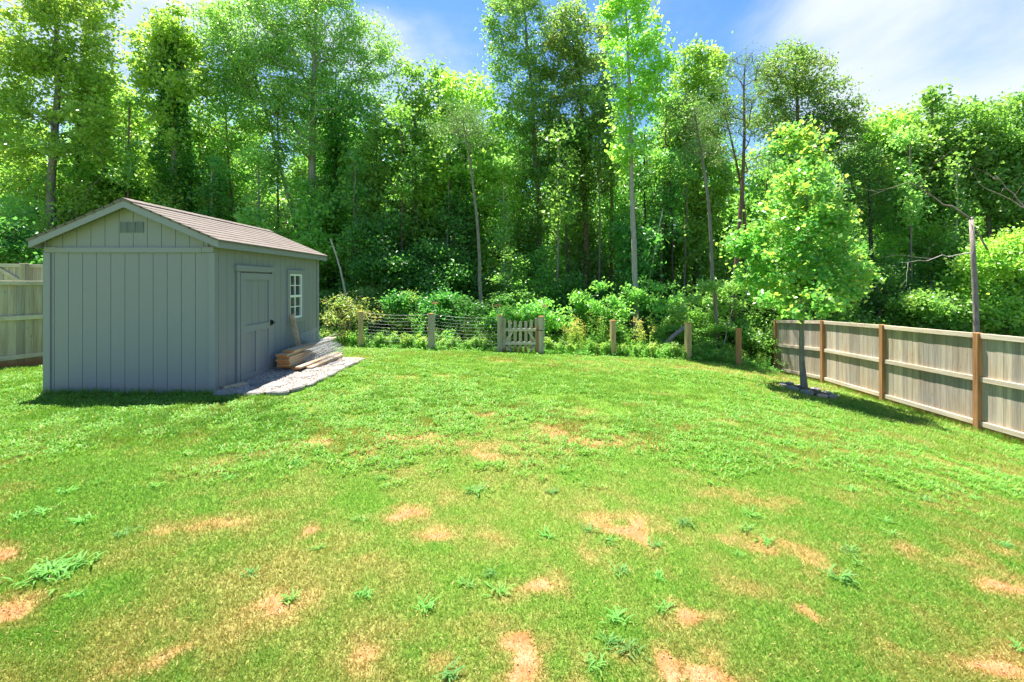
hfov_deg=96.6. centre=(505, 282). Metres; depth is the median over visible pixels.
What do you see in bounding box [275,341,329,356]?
plank
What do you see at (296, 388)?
edging stone
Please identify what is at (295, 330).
leaning board
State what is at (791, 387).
ring stone
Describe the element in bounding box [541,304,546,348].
garden stake
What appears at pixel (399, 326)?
understory shrub
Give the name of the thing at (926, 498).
weed tuft
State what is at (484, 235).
understory tree
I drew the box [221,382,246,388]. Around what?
stepping stone
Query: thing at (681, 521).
weed tuft
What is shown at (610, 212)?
pine tree
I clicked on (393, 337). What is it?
leafy weed
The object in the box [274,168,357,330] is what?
understory tree
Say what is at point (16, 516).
weed tuft
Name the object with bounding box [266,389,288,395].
edging stone
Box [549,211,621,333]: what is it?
understory tree
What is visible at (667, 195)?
slender tree
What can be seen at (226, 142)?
slender tree
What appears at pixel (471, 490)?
weed tuft
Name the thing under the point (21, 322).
privacy fence
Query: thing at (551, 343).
leafy weed
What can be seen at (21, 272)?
corner fence
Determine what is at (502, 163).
slender tree
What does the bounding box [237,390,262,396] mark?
edging stone
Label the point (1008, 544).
weed tuft
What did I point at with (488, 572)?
weed tuft
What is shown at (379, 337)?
leafy weed
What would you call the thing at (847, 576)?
weed tuft
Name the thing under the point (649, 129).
understory tree
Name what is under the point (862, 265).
understory tree
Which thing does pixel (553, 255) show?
understory tree
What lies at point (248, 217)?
slender tree
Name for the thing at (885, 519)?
weed tuft
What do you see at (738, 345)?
square post
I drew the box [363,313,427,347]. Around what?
netting panel
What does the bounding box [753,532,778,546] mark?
weed tuft
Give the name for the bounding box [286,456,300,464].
weed tuft
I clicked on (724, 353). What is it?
leafy weed
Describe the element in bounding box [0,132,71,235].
understory tree
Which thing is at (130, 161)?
slender tree
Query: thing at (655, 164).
slender tree
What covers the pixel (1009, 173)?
sweetgum tree
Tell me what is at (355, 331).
leafy weed
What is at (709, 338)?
understory shrub
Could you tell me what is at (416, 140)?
sweetgum tree
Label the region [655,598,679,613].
weed tuft
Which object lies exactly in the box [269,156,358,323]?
understory tree
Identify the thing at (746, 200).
understory tree
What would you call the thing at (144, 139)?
background tree
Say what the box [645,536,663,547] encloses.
weed tuft
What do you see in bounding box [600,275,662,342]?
understory shrub
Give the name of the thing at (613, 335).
square post
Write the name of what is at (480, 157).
sweetgum tree
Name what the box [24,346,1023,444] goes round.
base grass
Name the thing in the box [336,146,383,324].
slender tree
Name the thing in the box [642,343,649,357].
leafy weed
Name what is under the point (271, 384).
stepping stone
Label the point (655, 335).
tall weed
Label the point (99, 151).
background tree
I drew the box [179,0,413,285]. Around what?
oak tree
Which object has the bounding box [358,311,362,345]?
square post
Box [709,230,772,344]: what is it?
understory tree
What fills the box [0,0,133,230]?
sweetgum tree
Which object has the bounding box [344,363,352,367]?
edging stone
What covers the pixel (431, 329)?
square post
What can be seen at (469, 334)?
netting panel
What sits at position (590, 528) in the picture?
weed tuft
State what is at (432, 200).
background tree
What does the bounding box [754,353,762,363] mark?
leafy weed
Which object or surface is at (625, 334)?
tall weed
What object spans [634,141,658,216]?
background tree
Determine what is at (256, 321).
door
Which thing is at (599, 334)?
tall weed
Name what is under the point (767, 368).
undergrowth
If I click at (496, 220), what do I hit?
background tree
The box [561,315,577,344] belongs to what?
tall weed
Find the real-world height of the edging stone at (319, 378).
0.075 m
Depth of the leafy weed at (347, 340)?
13.97 m
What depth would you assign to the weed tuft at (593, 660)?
1.80 m
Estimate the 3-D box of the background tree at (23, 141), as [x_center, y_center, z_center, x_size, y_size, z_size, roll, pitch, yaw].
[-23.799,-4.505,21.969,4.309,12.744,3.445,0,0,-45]
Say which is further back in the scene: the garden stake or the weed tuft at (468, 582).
the garden stake
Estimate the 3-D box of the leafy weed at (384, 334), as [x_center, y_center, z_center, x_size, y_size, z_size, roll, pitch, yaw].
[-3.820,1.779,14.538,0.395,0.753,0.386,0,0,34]
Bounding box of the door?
[240,273,275,380]
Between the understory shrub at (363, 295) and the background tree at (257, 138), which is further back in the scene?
the background tree at (257, 138)
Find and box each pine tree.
[421,91,507,337]
[584,102,641,293]
[655,88,737,347]
[690,41,786,350]
[690,97,755,344]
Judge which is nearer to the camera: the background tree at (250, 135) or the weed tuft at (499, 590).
the weed tuft at (499, 590)
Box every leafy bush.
[0,198,56,264]
[324,229,475,304]
[365,284,483,334]
[479,297,591,339]
[567,275,685,342]
[646,275,749,346]
[678,294,795,360]
[764,282,873,339]
[942,237,1023,330]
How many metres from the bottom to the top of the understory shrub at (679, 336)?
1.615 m
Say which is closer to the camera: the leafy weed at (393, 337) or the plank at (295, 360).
the plank at (295, 360)
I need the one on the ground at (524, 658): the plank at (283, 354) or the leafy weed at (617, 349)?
the leafy weed at (617, 349)
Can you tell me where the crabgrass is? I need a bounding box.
[0,347,1023,521]
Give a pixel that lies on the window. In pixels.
(295, 278)
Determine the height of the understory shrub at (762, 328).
3.545 m
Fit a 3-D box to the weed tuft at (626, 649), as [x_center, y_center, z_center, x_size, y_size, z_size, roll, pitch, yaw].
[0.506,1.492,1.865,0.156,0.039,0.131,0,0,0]
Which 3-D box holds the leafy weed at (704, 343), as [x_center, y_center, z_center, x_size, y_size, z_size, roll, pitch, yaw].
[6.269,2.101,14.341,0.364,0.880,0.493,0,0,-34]
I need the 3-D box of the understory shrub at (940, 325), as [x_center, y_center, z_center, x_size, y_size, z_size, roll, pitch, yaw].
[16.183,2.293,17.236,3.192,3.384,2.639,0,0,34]
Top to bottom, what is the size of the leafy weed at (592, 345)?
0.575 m
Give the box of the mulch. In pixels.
[786,384,830,394]
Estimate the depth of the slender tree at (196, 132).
20.72 m
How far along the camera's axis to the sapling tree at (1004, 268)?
16.29 m
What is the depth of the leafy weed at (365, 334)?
14.50 m
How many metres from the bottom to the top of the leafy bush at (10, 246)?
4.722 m
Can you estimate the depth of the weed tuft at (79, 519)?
2.87 m
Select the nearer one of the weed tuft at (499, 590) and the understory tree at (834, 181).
the weed tuft at (499, 590)
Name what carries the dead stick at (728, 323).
on the ground at (524, 658)
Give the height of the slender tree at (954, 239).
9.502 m
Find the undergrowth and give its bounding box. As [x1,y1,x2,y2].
[319,322,783,372]
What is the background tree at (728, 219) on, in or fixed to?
on the ground at (524, 658)
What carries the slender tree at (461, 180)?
on the ground at (524, 658)
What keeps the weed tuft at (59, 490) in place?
on the ground at (524, 658)
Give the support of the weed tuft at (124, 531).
on the ground at (524, 658)
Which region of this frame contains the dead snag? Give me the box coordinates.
[857,154,988,332]
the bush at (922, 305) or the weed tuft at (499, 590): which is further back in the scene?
the bush at (922, 305)
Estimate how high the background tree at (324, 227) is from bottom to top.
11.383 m
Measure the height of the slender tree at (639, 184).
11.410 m
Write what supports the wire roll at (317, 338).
on the wire roll at (319, 348)
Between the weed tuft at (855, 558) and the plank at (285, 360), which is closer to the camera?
the weed tuft at (855, 558)
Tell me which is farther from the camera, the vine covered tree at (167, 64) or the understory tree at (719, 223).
the understory tree at (719, 223)
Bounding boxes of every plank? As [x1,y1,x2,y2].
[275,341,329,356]
[276,345,330,361]
[277,343,331,358]
[277,347,330,363]
[277,348,333,365]
[279,350,334,367]
[282,337,336,352]
[294,352,337,368]
[307,354,342,368]
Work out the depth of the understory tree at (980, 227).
22.46 m
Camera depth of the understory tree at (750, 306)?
16.97 m
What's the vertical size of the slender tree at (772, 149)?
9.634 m
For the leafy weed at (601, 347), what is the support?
on the ground at (524, 658)
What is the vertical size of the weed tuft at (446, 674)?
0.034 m
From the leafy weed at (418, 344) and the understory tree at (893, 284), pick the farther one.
the understory tree at (893, 284)
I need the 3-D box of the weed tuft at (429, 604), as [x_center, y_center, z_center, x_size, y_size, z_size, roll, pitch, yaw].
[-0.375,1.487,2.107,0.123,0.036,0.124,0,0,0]
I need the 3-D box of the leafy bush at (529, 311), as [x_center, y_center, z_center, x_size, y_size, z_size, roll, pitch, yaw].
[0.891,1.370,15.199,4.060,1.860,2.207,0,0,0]
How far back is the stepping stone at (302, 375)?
7.57 m
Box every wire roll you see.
[300,341,344,363]
[301,327,334,344]
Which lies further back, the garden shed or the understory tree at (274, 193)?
the understory tree at (274, 193)
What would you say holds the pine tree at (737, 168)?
on the ground at (524, 658)
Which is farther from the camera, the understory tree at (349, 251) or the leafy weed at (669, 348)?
the understory tree at (349, 251)
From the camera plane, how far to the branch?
15.34 m
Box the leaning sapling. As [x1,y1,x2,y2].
[330,239,351,333]
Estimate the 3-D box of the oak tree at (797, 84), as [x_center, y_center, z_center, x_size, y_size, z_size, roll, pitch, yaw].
[13.744,-3.446,19.994,6.622,14.965,4.470,0,0,0]
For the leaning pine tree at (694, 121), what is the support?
on the ground at (524, 658)
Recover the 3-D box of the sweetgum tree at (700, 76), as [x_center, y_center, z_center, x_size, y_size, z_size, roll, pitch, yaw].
[8.396,-3.527,20.093,4.006,14.144,3.817,0,0,-37]
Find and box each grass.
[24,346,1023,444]
[330,340,772,370]
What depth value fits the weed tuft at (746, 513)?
3.08 m
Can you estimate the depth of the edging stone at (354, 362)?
9.01 m
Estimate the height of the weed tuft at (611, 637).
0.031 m
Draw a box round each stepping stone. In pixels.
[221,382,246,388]
[249,381,288,387]
[286,373,313,377]
[296,367,321,371]
[327,362,345,365]
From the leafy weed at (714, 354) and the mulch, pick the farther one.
the leafy weed at (714, 354)
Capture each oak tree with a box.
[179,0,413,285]
[470,0,573,300]
[526,0,633,297]
[739,34,902,320]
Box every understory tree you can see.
[0,129,65,197]
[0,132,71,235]
[0,193,47,263]
[39,161,82,212]
[60,123,82,201]
[107,169,155,202]
[132,143,199,197]
[178,134,251,222]
[187,122,292,226]
[188,179,245,219]
[222,181,286,224]
[254,149,288,235]
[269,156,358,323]
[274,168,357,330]
[280,175,322,233]
[290,117,385,288]
[313,157,419,325]
[343,205,435,329]
[351,167,410,290]
[370,197,424,326]
[391,148,440,327]
[424,198,493,331]
[436,183,502,332]
[437,126,500,272]
[445,132,545,328]
[468,194,524,333]
[474,245,551,340]
[488,223,572,306]
[500,180,575,335]
[509,243,578,335]
[520,141,567,335]
[544,181,623,333]
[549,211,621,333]
[573,140,653,317]
[574,186,668,341]
[576,209,670,347]
[591,152,679,319]
[620,118,689,320]
[641,185,719,329]
[650,181,741,338]
[678,216,732,340]
[690,151,783,344]
[690,176,738,290]
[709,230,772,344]
[740,166,795,314]
[740,295,805,364]
[786,229,892,325]
[806,162,866,314]
[815,237,898,323]
[848,263,939,327]
[907,253,963,329]
[933,223,1023,334]
[946,235,1023,336]
[963,197,1012,238]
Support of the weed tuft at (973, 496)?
on the ground at (524, 658)
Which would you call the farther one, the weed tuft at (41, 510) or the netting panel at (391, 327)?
the netting panel at (391, 327)
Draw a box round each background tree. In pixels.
[0,68,50,210]
[65,63,139,220]
[130,112,156,185]
[229,77,279,205]
[229,106,271,164]
[272,120,307,224]
[286,72,348,230]
[307,100,366,300]
[404,127,446,326]
[468,126,508,296]
[481,104,561,303]
[549,201,579,263]
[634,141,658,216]
[635,122,692,328]
[677,134,759,307]
[722,151,752,252]
[726,142,808,318]
[830,135,864,248]
[964,199,1022,329]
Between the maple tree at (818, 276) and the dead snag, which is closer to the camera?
the maple tree at (818, 276)
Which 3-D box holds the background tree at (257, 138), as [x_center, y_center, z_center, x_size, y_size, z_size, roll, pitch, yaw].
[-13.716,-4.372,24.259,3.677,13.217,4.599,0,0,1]
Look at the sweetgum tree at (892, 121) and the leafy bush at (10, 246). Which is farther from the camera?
the sweetgum tree at (892, 121)
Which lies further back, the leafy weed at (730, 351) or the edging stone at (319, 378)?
the leafy weed at (730, 351)
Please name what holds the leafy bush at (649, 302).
on the ground at (524, 658)
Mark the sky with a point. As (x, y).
(907, 47)
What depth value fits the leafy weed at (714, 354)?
13.10 m
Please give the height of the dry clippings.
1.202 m
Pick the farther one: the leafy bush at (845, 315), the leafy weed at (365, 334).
the leafy bush at (845, 315)
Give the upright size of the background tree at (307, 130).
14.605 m
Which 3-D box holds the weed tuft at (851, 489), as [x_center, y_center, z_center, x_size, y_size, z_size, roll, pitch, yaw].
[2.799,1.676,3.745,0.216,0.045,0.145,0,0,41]
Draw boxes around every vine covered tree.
[112,0,220,212]
[290,71,388,331]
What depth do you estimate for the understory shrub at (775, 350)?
15.83 m
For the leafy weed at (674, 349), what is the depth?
13.39 m
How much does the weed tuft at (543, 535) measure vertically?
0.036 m
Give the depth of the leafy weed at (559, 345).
13.65 m
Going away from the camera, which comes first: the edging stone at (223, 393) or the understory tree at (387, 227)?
the edging stone at (223, 393)
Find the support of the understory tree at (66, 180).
on the ground at (524, 658)
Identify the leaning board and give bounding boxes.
[289,314,300,345]
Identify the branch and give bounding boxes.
[960,163,1023,207]
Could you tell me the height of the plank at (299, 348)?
0.038 m
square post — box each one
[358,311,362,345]
[428,313,434,348]
[610,320,615,354]
[684,323,691,359]
[735,328,741,364]
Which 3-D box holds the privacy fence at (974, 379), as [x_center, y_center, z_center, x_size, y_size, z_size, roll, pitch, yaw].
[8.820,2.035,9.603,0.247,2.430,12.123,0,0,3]
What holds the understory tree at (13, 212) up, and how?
on the ground at (524, 658)
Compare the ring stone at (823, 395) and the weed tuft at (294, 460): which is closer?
the weed tuft at (294, 460)
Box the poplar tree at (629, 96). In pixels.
[589,0,684,343]
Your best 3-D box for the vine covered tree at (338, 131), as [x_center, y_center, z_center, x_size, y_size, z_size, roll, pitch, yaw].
[-7.427,-3.644,20.825,4.275,12.124,5.056,0,0,-20]
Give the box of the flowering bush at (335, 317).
[319,291,383,342]
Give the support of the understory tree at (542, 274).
on the ground at (524, 658)
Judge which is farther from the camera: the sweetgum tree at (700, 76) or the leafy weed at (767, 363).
the sweetgum tree at (700, 76)
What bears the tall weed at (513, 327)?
on the ground at (524, 658)
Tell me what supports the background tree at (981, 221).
on the ground at (524, 658)
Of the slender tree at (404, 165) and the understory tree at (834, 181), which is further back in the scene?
the understory tree at (834, 181)
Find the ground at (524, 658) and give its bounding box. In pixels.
[0,332,1023,681]
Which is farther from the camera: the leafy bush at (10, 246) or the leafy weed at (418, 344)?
the leafy bush at (10, 246)
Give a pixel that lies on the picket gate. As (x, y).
(538, 342)
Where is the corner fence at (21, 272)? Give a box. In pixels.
[0,263,42,280]
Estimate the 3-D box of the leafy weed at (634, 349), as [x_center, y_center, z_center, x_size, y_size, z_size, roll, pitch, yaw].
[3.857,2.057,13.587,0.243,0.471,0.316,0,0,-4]
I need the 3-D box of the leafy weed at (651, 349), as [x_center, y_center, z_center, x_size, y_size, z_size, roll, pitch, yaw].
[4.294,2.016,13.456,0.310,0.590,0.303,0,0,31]
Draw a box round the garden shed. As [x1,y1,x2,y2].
[26,197,327,393]
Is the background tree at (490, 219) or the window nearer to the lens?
the window
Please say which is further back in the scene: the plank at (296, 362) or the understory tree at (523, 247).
the understory tree at (523, 247)
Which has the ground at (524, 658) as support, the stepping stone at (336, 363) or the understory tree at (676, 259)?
the understory tree at (676, 259)
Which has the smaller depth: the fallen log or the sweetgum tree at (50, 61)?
the fallen log
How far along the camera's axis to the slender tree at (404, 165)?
18.18 m
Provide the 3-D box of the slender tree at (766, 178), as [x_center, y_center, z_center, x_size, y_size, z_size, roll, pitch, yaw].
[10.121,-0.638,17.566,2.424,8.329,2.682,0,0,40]
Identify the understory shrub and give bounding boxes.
[334,284,400,339]
[375,288,427,339]
[379,248,450,333]
[435,294,492,344]
[435,301,478,334]
[477,291,528,345]
[545,270,600,340]
[548,307,603,347]
[585,309,636,347]
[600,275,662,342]
[640,317,696,353]
[656,293,697,344]
[682,318,759,361]
[695,297,747,349]
[737,291,819,366]
[754,337,784,371]
[915,305,970,331]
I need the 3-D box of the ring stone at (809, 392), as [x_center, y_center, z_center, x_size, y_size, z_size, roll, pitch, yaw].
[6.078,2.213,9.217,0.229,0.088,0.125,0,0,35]
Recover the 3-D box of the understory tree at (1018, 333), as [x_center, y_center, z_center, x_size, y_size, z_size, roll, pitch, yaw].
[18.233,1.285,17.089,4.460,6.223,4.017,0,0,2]
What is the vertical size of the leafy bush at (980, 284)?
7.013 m
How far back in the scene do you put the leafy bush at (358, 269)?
17.22 m
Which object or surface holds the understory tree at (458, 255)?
on the ground at (524, 658)
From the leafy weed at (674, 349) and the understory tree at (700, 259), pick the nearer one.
the leafy weed at (674, 349)
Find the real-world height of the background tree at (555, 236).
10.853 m
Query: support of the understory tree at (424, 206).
on the ground at (524, 658)
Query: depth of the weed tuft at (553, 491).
3.32 m
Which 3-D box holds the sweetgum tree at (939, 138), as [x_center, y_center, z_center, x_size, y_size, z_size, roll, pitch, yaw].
[18.457,-2.102,20.255,6.000,13.007,4.296,0,0,0]
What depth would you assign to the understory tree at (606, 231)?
20.66 m
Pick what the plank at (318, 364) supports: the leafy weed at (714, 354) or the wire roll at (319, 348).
the wire roll at (319, 348)
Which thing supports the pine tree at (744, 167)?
on the ground at (524, 658)
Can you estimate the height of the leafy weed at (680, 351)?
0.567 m
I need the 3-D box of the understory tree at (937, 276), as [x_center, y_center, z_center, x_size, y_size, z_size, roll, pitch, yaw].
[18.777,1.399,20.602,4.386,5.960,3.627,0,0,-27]
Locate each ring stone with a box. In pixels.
[787,385,798,390]
[800,389,813,394]
[816,394,827,397]
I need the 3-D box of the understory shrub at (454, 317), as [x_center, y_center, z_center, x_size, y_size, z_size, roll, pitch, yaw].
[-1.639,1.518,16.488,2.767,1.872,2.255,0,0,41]
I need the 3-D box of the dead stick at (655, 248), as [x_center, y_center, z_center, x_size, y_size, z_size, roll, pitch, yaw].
[5.522,-1.153,17.000,0.669,3.210,0.060,0,0,0]
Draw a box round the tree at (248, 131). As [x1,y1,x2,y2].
[198,0,297,229]
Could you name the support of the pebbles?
on the gravel bed
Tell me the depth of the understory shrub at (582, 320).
15.59 m
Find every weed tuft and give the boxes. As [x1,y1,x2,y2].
[0,550,106,595]
[2,509,31,521]
[33,502,60,515]
[55,485,79,493]
[62,589,87,599]
[65,511,91,524]
[113,526,143,537]
[239,565,258,578]
[277,588,301,604]
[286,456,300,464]
[309,543,323,551]
[350,513,369,521]
[354,585,373,600]
[415,593,438,611]
[432,655,464,681]
[456,573,482,587]
[463,481,491,496]
[479,567,497,576]
[480,580,514,596]
[538,526,557,538]
[546,486,558,493]
[579,521,600,533]
[580,651,606,676]
[593,630,624,649]
[596,534,620,545]
[599,605,633,625]
[609,560,630,576]
[613,636,652,660]
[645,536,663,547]
[654,567,666,581]
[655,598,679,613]
[672,516,694,526]
[735,520,759,532]
[742,506,766,516]
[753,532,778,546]
[818,564,860,584]
[836,484,862,492]
[838,542,865,556]
[842,554,871,569]
[876,515,896,522]
[878,527,906,538]
[909,493,936,501]
[965,493,985,499]
[993,539,1014,549]
[1009,637,1023,653]
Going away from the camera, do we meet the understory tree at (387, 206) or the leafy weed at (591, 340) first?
the leafy weed at (591, 340)
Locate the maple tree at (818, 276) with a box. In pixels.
[715,115,887,387]
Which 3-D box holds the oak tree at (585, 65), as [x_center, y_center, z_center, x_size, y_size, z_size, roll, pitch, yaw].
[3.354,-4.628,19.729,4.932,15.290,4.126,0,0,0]
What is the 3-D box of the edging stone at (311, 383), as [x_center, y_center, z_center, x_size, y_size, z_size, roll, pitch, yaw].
[-3.047,1.582,7.164,0.137,0.078,0.336,0,0,2]
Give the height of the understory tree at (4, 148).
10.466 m
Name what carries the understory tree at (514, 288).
on the ground at (524, 658)
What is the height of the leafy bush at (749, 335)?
2.827 m
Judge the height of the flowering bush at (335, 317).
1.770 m
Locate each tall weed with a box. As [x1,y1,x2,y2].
[403,308,427,336]
[461,317,477,340]
[502,305,525,341]
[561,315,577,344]
[571,318,587,348]
[584,309,609,350]
[593,316,609,347]
[618,324,632,347]
[631,317,655,348]
[647,316,671,349]
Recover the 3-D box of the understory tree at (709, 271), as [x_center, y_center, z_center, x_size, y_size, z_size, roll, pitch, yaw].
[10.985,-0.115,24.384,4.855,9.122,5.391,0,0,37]
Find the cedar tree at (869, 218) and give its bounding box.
[827,141,934,323]
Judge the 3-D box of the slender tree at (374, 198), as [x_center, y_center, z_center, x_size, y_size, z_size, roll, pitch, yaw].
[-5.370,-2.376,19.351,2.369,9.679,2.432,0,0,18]
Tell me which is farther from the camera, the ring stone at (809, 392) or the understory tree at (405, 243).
the understory tree at (405, 243)
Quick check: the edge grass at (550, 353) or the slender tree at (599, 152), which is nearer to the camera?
the edge grass at (550, 353)
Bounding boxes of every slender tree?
[97,80,154,198]
[142,94,261,220]
[177,55,273,221]
[187,150,240,219]
[229,143,287,235]
[251,85,301,234]
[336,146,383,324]
[351,103,396,293]
[367,93,429,288]
[423,136,480,246]
[473,153,526,286]
[534,124,590,336]
[541,112,597,330]
[577,84,616,294]
[613,112,679,292]
[637,85,687,323]
[637,143,705,294]
[658,100,713,292]
[730,155,797,339]
[742,135,799,268]
[876,122,942,286]
[916,150,998,280]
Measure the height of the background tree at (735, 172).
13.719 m
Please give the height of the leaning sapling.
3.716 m
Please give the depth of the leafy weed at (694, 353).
13.35 m
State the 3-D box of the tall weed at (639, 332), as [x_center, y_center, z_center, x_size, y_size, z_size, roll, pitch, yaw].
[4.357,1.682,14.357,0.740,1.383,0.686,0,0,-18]
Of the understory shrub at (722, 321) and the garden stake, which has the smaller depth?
the garden stake
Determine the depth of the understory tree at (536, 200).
24.61 m
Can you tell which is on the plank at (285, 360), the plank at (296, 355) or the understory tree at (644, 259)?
the plank at (296, 355)
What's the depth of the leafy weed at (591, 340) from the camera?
14.18 m
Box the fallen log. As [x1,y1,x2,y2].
[659,325,683,347]
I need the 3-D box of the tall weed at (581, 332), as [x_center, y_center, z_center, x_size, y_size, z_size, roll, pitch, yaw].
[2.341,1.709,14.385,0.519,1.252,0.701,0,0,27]
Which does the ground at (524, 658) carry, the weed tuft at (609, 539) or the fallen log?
the weed tuft at (609, 539)
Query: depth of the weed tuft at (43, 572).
2.36 m
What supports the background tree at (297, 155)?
on the ground at (524, 658)
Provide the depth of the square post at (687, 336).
13.24 m
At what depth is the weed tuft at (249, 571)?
2.35 m
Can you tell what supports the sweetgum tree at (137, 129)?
on the ground at (524, 658)
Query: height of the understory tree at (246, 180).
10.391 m
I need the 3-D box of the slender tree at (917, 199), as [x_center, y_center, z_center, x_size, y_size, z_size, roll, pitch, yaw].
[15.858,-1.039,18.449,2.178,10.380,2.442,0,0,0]
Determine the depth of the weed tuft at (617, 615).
2.05 m
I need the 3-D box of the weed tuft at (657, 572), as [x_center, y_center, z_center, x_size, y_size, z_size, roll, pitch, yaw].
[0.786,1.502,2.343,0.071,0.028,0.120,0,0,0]
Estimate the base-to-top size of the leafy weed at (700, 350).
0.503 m
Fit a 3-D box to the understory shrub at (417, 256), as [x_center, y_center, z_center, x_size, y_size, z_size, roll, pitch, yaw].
[-3.572,0.526,17.523,2.792,3.795,3.377,0,0,-21]
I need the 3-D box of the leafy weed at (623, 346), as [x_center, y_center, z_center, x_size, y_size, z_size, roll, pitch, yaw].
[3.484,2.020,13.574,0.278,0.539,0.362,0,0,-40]
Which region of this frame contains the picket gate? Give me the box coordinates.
[497,315,543,353]
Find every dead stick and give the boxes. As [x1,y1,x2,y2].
[647,210,662,287]
[723,297,733,344]
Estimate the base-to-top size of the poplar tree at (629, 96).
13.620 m
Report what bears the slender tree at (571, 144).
on the ground at (524, 658)
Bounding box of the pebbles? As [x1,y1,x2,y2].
[212,357,358,392]
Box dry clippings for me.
[0,360,1022,681]
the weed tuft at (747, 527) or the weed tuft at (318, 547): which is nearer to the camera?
the weed tuft at (318, 547)
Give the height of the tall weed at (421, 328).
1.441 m
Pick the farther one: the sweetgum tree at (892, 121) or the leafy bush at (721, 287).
the sweetgum tree at (892, 121)
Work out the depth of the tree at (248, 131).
20.02 m
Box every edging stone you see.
[213,391,235,395]
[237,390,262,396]
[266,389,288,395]
[289,385,305,392]
[304,379,317,387]
[316,375,327,382]
[325,370,337,376]
[336,366,345,371]
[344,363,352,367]
[351,360,359,364]
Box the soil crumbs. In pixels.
[0,425,1021,681]
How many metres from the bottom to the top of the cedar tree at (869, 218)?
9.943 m
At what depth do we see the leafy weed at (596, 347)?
13.70 m
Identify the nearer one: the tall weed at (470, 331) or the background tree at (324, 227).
the tall weed at (470, 331)
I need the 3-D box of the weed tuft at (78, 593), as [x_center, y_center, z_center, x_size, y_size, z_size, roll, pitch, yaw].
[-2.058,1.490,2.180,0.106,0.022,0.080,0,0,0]
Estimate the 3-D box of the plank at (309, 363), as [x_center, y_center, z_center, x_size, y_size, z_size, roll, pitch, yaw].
[-3.590,1.482,8.760,0.110,0.041,1.681,0,0,2]
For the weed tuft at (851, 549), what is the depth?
2.69 m
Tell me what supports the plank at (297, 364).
on the bearer block
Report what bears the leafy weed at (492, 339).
on the ground at (524, 658)
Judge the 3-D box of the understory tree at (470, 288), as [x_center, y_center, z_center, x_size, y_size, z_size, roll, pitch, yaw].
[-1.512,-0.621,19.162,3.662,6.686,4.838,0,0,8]
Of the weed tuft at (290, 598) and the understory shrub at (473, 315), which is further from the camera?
the understory shrub at (473, 315)
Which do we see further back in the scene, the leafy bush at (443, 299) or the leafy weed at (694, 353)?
the leafy bush at (443, 299)
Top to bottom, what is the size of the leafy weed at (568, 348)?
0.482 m
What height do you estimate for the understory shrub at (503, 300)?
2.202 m
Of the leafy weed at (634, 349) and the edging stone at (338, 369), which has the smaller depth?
the edging stone at (338, 369)
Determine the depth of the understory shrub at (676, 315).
17.27 m
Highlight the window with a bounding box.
[287,269,303,323]
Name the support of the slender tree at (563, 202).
on the ground at (524, 658)
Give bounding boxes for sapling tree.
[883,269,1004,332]
[932,221,1023,335]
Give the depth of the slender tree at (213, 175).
18.38 m
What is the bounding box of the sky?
[0,0,1023,240]
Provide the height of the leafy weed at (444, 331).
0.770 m
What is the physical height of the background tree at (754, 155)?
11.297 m
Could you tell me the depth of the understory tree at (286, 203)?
23.92 m
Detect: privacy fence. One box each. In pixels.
[0,281,42,367]
[773,320,1023,444]
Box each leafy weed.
[345,330,351,344]
[349,332,356,345]
[352,326,357,336]
[357,326,367,336]
[373,333,381,347]
[382,327,389,339]
[390,331,398,343]
[400,334,409,348]
[404,334,414,344]
[416,337,424,347]
[441,328,455,341]
[453,337,461,346]
[470,337,478,348]
[480,337,487,350]
[486,331,494,344]
[545,338,553,350]
[556,343,564,353]
[564,340,571,351]
[585,336,595,347]
[587,338,595,352]
[594,342,599,354]
[599,341,606,352]
[616,345,620,355]
[618,343,628,356]
[624,337,635,349]
[632,344,639,354]
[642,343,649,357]
[647,341,655,356]
[656,339,664,347]
[665,344,671,357]
[671,342,678,356]
[678,344,683,357]
[692,346,697,357]
[695,335,708,355]
[695,345,704,356]
[700,336,711,355]
[711,349,720,361]
[719,347,729,359]
[725,345,734,357]
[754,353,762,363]
[762,354,770,365]
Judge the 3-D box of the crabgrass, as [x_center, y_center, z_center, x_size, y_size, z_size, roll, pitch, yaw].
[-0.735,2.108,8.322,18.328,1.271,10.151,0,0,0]
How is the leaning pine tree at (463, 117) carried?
on the ground at (524, 658)
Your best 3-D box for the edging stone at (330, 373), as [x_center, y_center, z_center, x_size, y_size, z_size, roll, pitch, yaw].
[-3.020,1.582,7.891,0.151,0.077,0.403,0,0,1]
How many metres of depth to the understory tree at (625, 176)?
22.28 m
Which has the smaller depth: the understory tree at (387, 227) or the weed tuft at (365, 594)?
the weed tuft at (365, 594)
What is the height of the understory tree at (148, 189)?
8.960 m
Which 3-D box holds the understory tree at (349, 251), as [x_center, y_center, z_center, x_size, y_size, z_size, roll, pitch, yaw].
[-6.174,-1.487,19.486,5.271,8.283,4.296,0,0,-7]
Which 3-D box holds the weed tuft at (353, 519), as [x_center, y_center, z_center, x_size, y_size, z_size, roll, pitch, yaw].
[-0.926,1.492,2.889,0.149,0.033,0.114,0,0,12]
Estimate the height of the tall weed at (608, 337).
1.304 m
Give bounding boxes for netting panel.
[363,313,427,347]
[435,315,495,350]
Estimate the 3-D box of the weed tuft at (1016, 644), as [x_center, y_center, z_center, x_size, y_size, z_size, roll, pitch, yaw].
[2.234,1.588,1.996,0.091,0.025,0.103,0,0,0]
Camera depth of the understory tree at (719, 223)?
24.88 m
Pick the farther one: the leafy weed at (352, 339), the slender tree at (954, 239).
the slender tree at (954, 239)
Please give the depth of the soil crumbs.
2.08 m
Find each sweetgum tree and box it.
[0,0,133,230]
[0,0,140,257]
[60,63,166,203]
[336,51,472,289]
[404,61,535,274]
[643,31,747,309]
[844,100,954,310]
[857,78,1016,284]
[939,86,1023,240]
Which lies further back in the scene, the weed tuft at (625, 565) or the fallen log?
the fallen log

